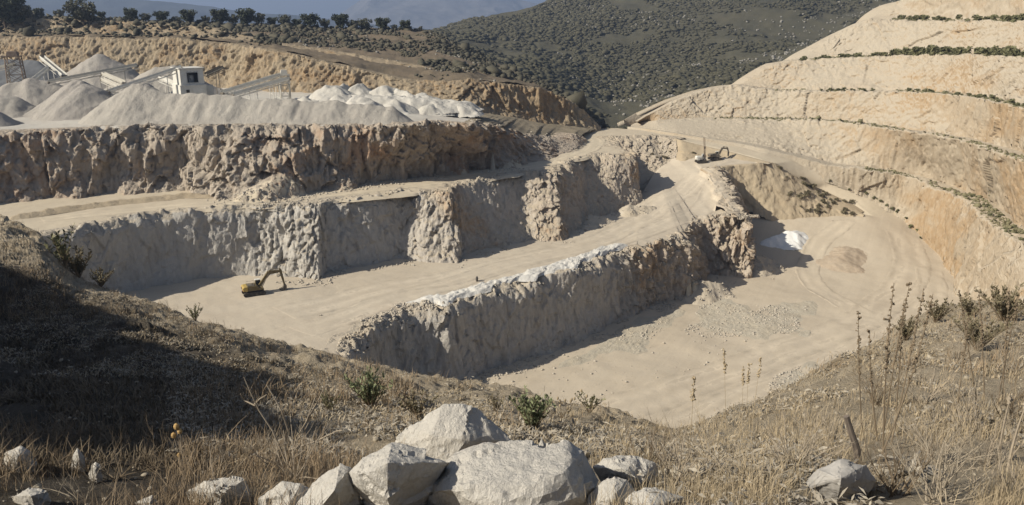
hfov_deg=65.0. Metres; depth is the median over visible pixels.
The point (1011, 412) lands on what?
dead shrub
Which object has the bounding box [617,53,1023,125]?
terrace face
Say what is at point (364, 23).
olive tree
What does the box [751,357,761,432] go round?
dry stalk
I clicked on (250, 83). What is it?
conveyor
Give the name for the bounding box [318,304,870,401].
scattered stones
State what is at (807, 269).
dirt track
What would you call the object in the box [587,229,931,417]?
dirt track
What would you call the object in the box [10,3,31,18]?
olive tree
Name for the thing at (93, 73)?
conveyor
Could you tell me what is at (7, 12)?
holm oak tree
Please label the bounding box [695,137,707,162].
drill rig
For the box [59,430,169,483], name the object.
dead shrub
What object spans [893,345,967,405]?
dead shrub
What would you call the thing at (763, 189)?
spoil slope
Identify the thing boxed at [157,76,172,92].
conveyor
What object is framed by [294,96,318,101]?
white heap
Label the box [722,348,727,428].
dry stalk
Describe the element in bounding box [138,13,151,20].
olive tree
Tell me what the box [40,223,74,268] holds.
green shrub
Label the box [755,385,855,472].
dead shrub
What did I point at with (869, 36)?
terrace face
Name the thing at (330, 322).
dirt track
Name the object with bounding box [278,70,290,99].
lattice tower
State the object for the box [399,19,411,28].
holm oak tree
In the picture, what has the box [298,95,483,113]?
white heap
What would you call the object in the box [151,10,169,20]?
holm oak tree
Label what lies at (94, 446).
dry grass mat
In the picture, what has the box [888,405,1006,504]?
dead shrub
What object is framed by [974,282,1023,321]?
green shrub
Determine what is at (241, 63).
quarry face
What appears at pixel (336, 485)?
boulder
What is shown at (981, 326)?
dry stalk
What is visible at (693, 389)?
dry stalk
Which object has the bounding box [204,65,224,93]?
conveyor
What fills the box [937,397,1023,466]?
dead shrub
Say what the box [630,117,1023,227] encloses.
terrace face
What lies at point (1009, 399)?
dry stalk
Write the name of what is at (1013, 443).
dry stalk
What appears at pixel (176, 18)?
olive tree
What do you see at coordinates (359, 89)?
white heap
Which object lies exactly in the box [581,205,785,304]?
heap stones
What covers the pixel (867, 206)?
haul road
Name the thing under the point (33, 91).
gravel heap
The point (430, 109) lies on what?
white heap
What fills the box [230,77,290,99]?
conveyor
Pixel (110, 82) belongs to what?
conveyor
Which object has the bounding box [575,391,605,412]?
green shrub
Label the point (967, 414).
dead shrub
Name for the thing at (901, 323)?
dry stalk
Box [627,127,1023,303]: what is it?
terrace face
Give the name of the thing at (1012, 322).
dry stalk
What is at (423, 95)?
white heap
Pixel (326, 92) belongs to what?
white heap
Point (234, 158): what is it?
quarry face
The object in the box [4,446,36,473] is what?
boulder
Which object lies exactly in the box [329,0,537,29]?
distant mountain
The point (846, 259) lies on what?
soil heap
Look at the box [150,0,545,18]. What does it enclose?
sky
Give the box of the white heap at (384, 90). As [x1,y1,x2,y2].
[369,85,397,95]
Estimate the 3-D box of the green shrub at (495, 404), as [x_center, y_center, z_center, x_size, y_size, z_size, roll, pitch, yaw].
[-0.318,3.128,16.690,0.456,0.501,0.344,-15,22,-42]
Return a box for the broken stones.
[3,260,1023,504]
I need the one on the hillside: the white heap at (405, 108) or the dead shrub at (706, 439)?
the dead shrub at (706, 439)
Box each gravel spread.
[558,309,684,367]
[686,279,817,339]
[777,361,819,388]
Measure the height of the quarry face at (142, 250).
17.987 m
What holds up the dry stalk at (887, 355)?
on the hillside
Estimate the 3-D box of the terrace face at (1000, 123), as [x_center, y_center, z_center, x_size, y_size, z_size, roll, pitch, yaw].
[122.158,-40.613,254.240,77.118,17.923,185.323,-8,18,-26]
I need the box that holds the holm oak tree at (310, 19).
[299,12,319,25]
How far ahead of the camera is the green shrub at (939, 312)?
27.85 m
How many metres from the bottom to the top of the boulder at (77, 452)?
0.607 m
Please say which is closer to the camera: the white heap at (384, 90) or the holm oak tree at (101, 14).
the white heap at (384, 90)
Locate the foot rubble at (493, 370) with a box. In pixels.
[206,156,773,383]
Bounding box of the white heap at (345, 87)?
[340,83,355,94]
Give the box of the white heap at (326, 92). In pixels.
[306,85,351,101]
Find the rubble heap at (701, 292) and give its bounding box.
[681,280,734,304]
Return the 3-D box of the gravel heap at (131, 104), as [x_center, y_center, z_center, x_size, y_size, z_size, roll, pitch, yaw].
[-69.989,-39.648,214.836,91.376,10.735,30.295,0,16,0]
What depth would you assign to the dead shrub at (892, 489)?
5.73 m
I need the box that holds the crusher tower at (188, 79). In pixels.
[170,66,213,94]
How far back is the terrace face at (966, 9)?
327.96 m
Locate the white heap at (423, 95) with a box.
[416,92,441,99]
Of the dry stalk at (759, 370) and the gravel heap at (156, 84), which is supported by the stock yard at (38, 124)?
the gravel heap at (156, 84)
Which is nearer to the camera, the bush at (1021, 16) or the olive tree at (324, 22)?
the bush at (1021, 16)
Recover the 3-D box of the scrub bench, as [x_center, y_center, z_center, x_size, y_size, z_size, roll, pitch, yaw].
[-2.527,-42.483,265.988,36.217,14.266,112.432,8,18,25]
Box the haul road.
[0,128,891,234]
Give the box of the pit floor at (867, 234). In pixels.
[472,183,959,424]
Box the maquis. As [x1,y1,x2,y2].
[422,0,898,128]
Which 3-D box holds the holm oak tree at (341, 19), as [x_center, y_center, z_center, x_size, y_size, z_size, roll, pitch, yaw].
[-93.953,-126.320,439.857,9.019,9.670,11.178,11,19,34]
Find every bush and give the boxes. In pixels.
[883,50,894,55]
[894,49,901,54]
[911,46,918,55]
[916,47,924,55]
[921,15,929,19]
[929,45,942,54]
[943,46,951,54]
[962,46,976,53]
[964,14,981,20]
[974,47,983,52]
[984,50,992,55]
[991,45,1000,55]
[998,15,1010,20]
[1002,15,1011,21]
[1002,50,1020,55]
[1003,45,1016,52]
[1011,13,1023,21]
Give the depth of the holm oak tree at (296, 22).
436.04 m
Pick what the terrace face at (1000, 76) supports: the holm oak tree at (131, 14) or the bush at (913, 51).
the bush at (913, 51)
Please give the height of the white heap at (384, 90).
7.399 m
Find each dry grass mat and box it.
[0,226,1023,489]
[0,263,306,477]
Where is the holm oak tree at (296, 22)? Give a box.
[291,18,302,25]
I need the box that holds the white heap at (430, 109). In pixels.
[418,104,454,116]
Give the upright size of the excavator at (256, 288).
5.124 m
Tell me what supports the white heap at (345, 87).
on the stock yard at (38, 124)
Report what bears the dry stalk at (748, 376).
on the hillside
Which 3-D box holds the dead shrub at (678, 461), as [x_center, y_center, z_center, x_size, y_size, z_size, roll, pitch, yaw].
[1.360,1.510,6.031,0.763,0.671,0.745,9,18,28]
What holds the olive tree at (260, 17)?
on the scrub slope at (402, 71)
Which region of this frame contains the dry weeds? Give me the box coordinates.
[0,392,448,504]
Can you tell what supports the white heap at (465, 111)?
on the stock yard at (38, 124)
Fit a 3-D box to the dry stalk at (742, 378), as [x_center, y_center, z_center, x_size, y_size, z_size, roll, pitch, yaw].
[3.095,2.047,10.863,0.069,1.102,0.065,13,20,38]
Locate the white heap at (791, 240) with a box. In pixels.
[760,230,808,250]
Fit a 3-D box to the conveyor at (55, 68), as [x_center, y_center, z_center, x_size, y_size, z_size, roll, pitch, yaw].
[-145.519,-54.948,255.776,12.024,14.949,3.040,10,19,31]
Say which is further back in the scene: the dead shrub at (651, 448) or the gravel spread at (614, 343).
the gravel spread at (614, 343)
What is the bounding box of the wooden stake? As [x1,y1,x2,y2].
[843,415,861,464]
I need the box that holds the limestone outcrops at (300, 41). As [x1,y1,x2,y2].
[113,18,601,126]
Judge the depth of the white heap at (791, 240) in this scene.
247.53 m
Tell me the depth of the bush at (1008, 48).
263.63 m
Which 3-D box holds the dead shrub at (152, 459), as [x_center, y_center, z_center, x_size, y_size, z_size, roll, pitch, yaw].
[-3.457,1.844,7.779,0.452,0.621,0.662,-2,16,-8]
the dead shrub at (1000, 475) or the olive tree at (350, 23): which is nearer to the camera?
the dead shrub at (1000, 475)
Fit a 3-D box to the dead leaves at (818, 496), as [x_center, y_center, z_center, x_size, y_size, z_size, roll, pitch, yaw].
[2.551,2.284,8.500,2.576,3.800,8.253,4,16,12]
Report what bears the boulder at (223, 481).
on the hillside
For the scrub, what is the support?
on the scrub slope at (402, 71)
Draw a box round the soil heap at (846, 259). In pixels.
[815,246,867,273]
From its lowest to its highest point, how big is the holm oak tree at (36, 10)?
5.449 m
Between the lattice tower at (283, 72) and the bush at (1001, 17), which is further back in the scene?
the bush at (1001, 17)
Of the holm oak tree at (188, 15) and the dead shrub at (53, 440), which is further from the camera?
the holm oak tree at (188, 15)
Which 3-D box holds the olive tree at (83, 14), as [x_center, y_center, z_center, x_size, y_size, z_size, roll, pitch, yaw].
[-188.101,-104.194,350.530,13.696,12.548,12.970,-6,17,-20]
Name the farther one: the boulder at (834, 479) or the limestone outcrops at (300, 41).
the limestone outcrops at (300, 41)
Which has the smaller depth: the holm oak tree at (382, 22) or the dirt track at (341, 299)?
the dirt track at (341, 299)
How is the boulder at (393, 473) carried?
on the hillside
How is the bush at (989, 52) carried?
on the terrace face at (1000, 76)
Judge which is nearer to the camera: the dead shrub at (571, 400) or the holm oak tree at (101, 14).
the dead shrub at (571, 400)
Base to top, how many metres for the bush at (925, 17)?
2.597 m
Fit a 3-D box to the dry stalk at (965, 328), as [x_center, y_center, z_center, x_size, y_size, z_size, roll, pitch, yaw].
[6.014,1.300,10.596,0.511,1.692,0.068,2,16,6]
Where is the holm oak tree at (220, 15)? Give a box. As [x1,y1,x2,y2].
[209,8,228,22]
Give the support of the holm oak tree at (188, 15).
on the scrub slope at (402, 71)
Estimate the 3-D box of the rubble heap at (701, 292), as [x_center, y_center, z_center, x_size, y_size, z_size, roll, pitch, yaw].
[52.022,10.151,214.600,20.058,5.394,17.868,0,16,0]
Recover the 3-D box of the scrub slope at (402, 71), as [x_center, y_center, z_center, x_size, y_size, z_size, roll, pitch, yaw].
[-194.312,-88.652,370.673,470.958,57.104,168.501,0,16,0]
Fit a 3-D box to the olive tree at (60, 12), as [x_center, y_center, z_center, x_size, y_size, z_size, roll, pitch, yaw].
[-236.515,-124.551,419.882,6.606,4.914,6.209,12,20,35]
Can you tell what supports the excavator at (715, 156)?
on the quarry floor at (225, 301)
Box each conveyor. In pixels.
[0,63,16,81]
[32,66,50,80]
[38,55,66,82]
[47,63,138,88]
[100,77,119,88]
[101,72,125,93]
[108,65,182,95]
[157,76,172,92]
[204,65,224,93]
[220,72,282,99]
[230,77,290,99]
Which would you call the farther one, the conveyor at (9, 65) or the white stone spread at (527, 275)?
the conveyor at (9, 65)
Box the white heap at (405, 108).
[383,99,418,114]
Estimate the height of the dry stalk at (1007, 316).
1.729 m
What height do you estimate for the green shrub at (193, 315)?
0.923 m
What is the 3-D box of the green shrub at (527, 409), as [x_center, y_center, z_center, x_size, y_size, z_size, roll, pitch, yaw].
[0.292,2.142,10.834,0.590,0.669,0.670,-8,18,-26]
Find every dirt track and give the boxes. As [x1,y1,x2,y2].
[272,167,714,318]
[289,180,725,335]
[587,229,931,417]
[654,265,948,428]
[795,220,871,314]
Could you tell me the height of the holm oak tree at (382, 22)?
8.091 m
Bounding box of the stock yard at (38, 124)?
[0,88,472,133]
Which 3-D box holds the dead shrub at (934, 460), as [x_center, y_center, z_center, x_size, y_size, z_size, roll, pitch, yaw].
[3.706,1.492,6.891,0.930,0.770,0.716,6,17,20]
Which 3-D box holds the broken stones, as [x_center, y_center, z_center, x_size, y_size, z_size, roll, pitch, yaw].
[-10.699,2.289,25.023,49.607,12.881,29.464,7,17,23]
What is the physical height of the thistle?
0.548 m
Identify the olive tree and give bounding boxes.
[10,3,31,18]
[53,9,64,15]
[61,0,96,26]
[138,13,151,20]
[172,16,180,20]
[201,15,209,20]
[226,14,238,22]
[252,12,264,23]
[276,14,290,23]
[318,18,329,26]
[345,20,356,26]
[356,18,372,28]
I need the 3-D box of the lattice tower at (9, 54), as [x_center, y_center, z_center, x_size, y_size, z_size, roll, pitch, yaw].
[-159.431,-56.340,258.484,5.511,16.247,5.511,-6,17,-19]
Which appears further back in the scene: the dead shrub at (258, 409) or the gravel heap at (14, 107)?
the gravel heap at (14, 107)
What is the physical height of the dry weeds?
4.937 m
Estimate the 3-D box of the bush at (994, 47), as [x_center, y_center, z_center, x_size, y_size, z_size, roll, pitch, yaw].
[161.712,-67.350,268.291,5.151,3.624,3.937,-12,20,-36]
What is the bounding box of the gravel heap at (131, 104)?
[78,84,414,125]
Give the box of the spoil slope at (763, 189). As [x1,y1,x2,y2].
[720,162,863,220]
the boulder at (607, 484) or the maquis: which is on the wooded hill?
the maquis
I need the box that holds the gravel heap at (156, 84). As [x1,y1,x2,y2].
[134,65,227,94]
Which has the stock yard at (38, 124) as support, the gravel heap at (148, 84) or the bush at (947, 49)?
the gravel heap at (148, 84)
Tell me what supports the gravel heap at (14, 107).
on the stock yard at (38, 124)
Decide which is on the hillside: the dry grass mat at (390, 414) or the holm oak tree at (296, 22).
the dry grass mat at (390, 414)
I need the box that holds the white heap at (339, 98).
[330,94,348,102]
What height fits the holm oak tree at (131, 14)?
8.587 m
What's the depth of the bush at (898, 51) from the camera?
310.75 m
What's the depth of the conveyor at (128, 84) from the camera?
228.83 m
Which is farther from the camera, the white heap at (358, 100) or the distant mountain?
the distant mountain
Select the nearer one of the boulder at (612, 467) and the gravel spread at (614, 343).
the boulder at (612, 467)
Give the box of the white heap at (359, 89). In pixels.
[348,83,371,94]
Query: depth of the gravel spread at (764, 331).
198.07 m
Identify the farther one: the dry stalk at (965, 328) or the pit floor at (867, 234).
the pit floor at (867, 234)
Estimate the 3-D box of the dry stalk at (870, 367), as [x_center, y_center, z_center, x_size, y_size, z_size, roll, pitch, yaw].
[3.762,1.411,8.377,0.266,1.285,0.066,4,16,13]
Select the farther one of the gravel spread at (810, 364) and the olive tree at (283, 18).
the olive tree at (283, 18)
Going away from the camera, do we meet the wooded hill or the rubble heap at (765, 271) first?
the rubble heap at (765, 271)
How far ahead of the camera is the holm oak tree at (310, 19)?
436.42 m
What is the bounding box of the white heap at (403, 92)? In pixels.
[394,88,421,97]
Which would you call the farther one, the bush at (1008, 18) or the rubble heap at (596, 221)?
the bush at (1008, 18)
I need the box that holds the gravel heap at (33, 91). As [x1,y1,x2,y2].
[0,78,62,105]
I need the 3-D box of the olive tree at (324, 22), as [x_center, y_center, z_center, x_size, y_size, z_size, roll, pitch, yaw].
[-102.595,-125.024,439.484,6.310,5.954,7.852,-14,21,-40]
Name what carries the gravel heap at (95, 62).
on the stock yard at (38, 124)
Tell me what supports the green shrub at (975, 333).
on the hillside
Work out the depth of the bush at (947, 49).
290.33 m
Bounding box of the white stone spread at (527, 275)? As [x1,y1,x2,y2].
[405,243,627,305]
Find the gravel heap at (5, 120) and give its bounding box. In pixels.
[0,112,24,126]
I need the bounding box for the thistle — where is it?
[171,423,181,469]
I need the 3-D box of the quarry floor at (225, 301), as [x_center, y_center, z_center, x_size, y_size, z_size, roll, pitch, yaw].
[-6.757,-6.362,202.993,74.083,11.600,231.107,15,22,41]
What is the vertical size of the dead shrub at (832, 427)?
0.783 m
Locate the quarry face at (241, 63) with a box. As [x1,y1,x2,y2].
[0,35,600,131]
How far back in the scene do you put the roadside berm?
181.66 m
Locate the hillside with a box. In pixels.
[0,214,1023,504]
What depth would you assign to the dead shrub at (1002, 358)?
14.75 m
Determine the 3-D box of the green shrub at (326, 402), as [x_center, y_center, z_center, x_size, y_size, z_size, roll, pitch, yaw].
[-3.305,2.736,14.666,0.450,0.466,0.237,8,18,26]
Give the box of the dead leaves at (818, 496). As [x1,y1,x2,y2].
[627,424,891,504]
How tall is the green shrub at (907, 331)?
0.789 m
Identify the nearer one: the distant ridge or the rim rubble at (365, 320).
the rim rubble at (365, 320)
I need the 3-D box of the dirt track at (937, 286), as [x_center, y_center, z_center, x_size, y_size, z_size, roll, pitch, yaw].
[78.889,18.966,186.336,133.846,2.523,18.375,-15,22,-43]
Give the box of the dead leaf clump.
[867,451,948,483]
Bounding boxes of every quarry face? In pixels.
[0,35,600,131]
[0,118,586,203]
[39,134,685,292]
[321,165,759,380]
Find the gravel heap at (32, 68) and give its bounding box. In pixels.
[0,59,60,86]
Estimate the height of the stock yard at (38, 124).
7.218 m
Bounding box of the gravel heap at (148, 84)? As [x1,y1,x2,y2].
[105,78,158,93]
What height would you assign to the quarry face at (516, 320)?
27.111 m
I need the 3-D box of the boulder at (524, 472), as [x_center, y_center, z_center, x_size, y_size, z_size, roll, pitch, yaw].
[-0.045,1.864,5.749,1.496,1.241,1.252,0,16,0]
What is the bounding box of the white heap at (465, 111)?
[446,100,483,117]
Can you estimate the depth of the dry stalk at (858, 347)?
9.26 m
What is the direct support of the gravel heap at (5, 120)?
on the stock yard at (38, 124)
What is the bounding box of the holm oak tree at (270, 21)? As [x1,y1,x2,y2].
[266,17,276,24]
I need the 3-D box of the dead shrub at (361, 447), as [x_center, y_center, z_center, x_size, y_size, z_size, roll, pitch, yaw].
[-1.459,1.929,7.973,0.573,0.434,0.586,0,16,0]
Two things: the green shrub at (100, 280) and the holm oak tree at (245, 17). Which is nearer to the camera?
the green shrub at (100, 280)
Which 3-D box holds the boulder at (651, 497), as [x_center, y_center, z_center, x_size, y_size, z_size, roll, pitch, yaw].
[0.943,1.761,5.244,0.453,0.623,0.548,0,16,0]
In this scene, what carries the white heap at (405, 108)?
on the stock yard at (38, 124)
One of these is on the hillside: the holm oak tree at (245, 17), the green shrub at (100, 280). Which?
the green shrub at (100, 280)
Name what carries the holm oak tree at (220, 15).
on the scrub slope at (402, 71)
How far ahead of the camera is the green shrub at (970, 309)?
27.11 m
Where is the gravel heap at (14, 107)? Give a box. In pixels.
[0,95,35,117]
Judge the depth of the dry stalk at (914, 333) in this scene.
7.86 m
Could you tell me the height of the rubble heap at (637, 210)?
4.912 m
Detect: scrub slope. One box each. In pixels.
[0,20,555,94]
[83,36,518,84]
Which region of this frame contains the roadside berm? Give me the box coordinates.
[9,193,213,219]
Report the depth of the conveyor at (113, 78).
245.58 m
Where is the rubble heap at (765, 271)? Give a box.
[752,255,785,276]
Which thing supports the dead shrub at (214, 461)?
on the hillside
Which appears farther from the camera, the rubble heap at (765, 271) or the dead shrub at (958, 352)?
the rubble heap at (765, 271)
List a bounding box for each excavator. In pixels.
[241,268,286,297]
[708,146,728,160]
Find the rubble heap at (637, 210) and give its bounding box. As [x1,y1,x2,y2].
[615,204,655,216]
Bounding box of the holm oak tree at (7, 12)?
[0,0,25,28]
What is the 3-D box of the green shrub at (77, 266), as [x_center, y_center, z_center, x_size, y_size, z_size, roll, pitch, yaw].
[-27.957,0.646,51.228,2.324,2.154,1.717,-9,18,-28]
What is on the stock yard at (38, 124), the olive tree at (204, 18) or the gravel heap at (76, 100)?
the gravel heap at (76, 100)
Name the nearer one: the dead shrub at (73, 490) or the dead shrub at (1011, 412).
the dead shrub at (73, 490)
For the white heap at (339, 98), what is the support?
on the stock yard at (38, 124)
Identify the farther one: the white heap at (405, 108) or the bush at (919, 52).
the bush at (919, 52)
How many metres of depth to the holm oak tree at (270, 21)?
434.35 m
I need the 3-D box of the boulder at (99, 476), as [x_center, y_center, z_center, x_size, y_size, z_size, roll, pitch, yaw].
[-3.711,2.101,7.177,0.098,0.565,0.229,-14,21,-40]
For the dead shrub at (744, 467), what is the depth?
5.63 m
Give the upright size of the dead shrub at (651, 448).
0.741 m
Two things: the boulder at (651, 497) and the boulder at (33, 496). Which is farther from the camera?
the boulder at (33, 496)
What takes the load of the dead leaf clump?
on the hillside
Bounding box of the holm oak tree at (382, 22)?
[374,17,390,28]
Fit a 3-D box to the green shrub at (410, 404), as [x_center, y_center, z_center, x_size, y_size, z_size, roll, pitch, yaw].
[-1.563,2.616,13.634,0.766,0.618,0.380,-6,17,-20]
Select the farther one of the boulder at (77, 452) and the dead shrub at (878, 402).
the dead shrub at (878, 402)
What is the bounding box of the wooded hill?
[443,0,896,128]
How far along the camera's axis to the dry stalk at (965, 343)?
10.23 m
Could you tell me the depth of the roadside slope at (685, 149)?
278.49 m
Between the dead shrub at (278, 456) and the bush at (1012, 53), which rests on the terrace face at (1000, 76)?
the bush at (1012, 53)
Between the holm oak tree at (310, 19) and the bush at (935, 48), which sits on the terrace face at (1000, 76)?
the bush at (935, 48)
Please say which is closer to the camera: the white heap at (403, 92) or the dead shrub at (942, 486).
the dead shrub at (942, 486)
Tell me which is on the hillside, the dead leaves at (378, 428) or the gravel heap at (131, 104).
the dead leaves at (378, 428)
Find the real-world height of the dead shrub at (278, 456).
0.740 m
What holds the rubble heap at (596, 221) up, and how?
on the quarry floor at (225, 301)
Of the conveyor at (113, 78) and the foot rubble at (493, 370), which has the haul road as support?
the foot rubble at (493, 370)
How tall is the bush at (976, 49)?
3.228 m
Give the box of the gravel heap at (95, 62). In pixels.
[56,54,139,88]
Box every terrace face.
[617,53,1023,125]
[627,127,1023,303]
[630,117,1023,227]
[635,84,1023,152]
[733,18,1023,83]
[785,0,1023,59]
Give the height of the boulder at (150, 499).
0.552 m
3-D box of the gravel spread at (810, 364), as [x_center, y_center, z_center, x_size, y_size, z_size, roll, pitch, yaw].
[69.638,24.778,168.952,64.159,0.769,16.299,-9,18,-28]
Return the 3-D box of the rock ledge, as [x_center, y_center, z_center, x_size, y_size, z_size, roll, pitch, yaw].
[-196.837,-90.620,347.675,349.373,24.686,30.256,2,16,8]
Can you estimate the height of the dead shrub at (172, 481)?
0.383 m
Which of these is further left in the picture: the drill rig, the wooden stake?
the drill rig
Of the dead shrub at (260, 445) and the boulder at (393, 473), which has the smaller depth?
the boulder at (393, 473)
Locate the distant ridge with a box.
[24,0,430,29]
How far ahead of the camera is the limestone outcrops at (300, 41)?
357.01 m
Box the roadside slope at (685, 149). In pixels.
[674,138,767,164]
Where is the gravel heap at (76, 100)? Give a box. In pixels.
[23,80,113,120]
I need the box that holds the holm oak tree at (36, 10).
[32,8,44,14]
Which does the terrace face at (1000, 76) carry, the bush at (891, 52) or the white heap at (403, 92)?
the bush at (891, 52)
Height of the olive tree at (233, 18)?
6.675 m
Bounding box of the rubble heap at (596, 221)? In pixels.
[581,215,614,229]
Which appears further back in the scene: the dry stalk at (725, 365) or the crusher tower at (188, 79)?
the crusher tower at (188, 79)
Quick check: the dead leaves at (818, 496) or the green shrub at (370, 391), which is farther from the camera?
the green shrub at (370, 391)
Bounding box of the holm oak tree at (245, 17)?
[235,8,255,23]
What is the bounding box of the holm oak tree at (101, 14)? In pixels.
[95,11,105,18]
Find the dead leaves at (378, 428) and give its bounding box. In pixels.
[0,222,1023,490]
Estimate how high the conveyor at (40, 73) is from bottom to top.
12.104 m
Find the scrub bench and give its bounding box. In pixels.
[465,113,594,135]
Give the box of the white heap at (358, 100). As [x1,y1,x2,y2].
[346,96,382,105]
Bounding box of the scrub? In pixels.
[0,10,605,128]
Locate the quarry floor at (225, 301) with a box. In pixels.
[120,157,769,354]
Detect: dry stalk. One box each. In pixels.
[687,376,695,464]
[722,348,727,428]
[741,366,744,431]
[746,363,751,432]
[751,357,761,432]
[855,311,861,426]
[867,329,877,440]
[878,294,935,461]
[882,284,894,448]
[885,282,911,424]
[890,288,924,444]
[895,303,904,415]
[957,317,969,406]
[958,290,977,406]
[977,289,984,401]
[996,296,1020,410]
[997,394,1013,464]
[1002,290,1009,403]
[1006,403,1023,471]
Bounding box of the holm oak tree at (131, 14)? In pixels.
[123,7,139,20]
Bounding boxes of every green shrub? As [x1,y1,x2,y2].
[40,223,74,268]
[56,245,92,277]
[89,267,114,286]
[185,302,202,320]
[321,389,341,409]
[344,366,393,408]
[397,389,437,418]
[484,393,505,411]
[508,384,555,430]
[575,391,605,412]
[892,315,926,340]
[917,297,959,322]
[949,308,1015,350]
[957,292,992,315]
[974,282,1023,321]
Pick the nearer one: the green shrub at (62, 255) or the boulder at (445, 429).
the boulder at (445, 429)
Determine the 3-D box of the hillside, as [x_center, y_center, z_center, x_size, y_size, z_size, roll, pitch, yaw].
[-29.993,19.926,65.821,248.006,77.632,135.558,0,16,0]
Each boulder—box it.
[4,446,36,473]
[11,488,50,504]
[72,448,85,471]
[88,462,102,482]
[135,495,158,504]
[186,476,250,504]
[258,481,307,504]
[296,463,361,504]
[349,442,449,504]
[395,404,510,461]
[425,438,598,504]
[584,476,634,504]
[593,455,659,490]
[624,487,684,504]
[806,459,875,501]
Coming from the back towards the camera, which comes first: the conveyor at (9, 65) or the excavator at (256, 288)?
the conveyor at (9, 65)
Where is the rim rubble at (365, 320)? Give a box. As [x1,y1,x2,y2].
[0,119,748,358]
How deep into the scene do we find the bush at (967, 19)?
305.43 m
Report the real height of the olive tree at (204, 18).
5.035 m
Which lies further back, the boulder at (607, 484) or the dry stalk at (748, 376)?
the dry stalk at (748, 376)
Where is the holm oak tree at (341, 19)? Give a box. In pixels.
[331,13,348,28]
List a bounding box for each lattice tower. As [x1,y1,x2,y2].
[2,51,25,82]
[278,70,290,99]
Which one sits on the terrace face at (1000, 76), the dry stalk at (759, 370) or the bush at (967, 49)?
the bush at (967, 49)
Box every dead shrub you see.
[0,421,60,481]
[3,393,85,449]
[11,463,102,502]
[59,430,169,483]
[128,411,172,471]
[135,455,209,501]
[187,429,245,480]
[211,408,338,482]
[229,410,283,465]
[240,377,342,464]
[335,427,392,464]
[545,389,587,422]
[621,407,699,469]
[639,404,750,485]
[659,385,768,458]
[710,418,805,492]
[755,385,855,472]
[791,387,872,443]
[814,414,977,502]
[849,347,918,407]
[886,386,1002,467]
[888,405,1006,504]
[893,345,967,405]
[924,359,1023,432]
[927,303,997,363]
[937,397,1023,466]
[950,441,1023,502]
[972,311,1023,377]
[982,358,1023,431]
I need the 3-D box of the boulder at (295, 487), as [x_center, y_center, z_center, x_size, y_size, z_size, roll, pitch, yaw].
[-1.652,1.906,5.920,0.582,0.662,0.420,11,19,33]
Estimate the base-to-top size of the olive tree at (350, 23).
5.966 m
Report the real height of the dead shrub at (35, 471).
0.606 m
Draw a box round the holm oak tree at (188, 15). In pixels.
[178,9,197,21]
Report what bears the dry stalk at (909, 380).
on the hillside
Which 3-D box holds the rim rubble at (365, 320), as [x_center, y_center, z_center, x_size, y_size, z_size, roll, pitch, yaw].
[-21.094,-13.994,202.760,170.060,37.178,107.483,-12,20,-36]
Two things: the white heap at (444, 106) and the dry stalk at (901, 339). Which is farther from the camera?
the white heap at (444, 106)
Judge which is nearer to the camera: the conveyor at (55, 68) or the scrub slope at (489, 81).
the conveyor at (55, 68)
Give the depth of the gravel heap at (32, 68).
272.25 m
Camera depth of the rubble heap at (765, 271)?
230.15 m
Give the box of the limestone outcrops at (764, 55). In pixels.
[445,0,892,114]

